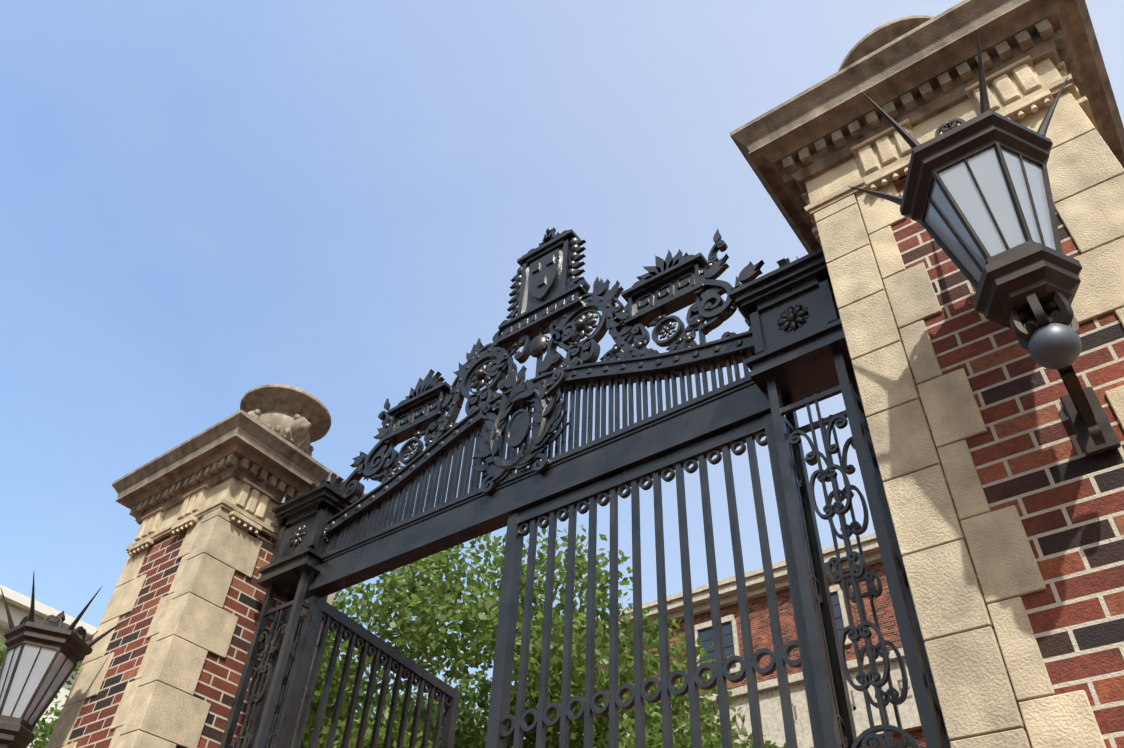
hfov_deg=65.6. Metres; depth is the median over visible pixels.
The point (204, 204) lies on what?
sky
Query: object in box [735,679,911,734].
building letters
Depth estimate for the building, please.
29.94 m
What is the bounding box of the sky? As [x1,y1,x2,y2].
[0,0,1123,745]
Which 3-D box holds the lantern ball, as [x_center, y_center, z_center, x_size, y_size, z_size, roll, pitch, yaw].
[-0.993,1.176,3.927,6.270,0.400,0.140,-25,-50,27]
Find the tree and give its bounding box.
[0,525,786,747]
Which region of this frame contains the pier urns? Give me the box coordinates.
[240,15,934,456]
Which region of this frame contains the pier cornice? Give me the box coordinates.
[112,0,1123,524]
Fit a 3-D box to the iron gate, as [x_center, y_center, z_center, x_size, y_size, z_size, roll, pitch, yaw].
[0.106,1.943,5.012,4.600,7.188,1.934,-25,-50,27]
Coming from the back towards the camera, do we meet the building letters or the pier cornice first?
the building letters
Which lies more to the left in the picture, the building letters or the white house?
the white house
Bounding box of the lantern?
[0,30,1120,747]
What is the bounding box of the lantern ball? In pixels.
[1028,323,1081,368]
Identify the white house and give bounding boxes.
[0,585,96,747]
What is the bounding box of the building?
[561,533,926,747]
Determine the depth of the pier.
3.22 m
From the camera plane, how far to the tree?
14.05 m
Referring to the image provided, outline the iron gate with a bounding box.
[219,227,950,747]
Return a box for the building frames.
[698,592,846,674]
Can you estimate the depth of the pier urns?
7.67 m
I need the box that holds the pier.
[46,55,1123,747]

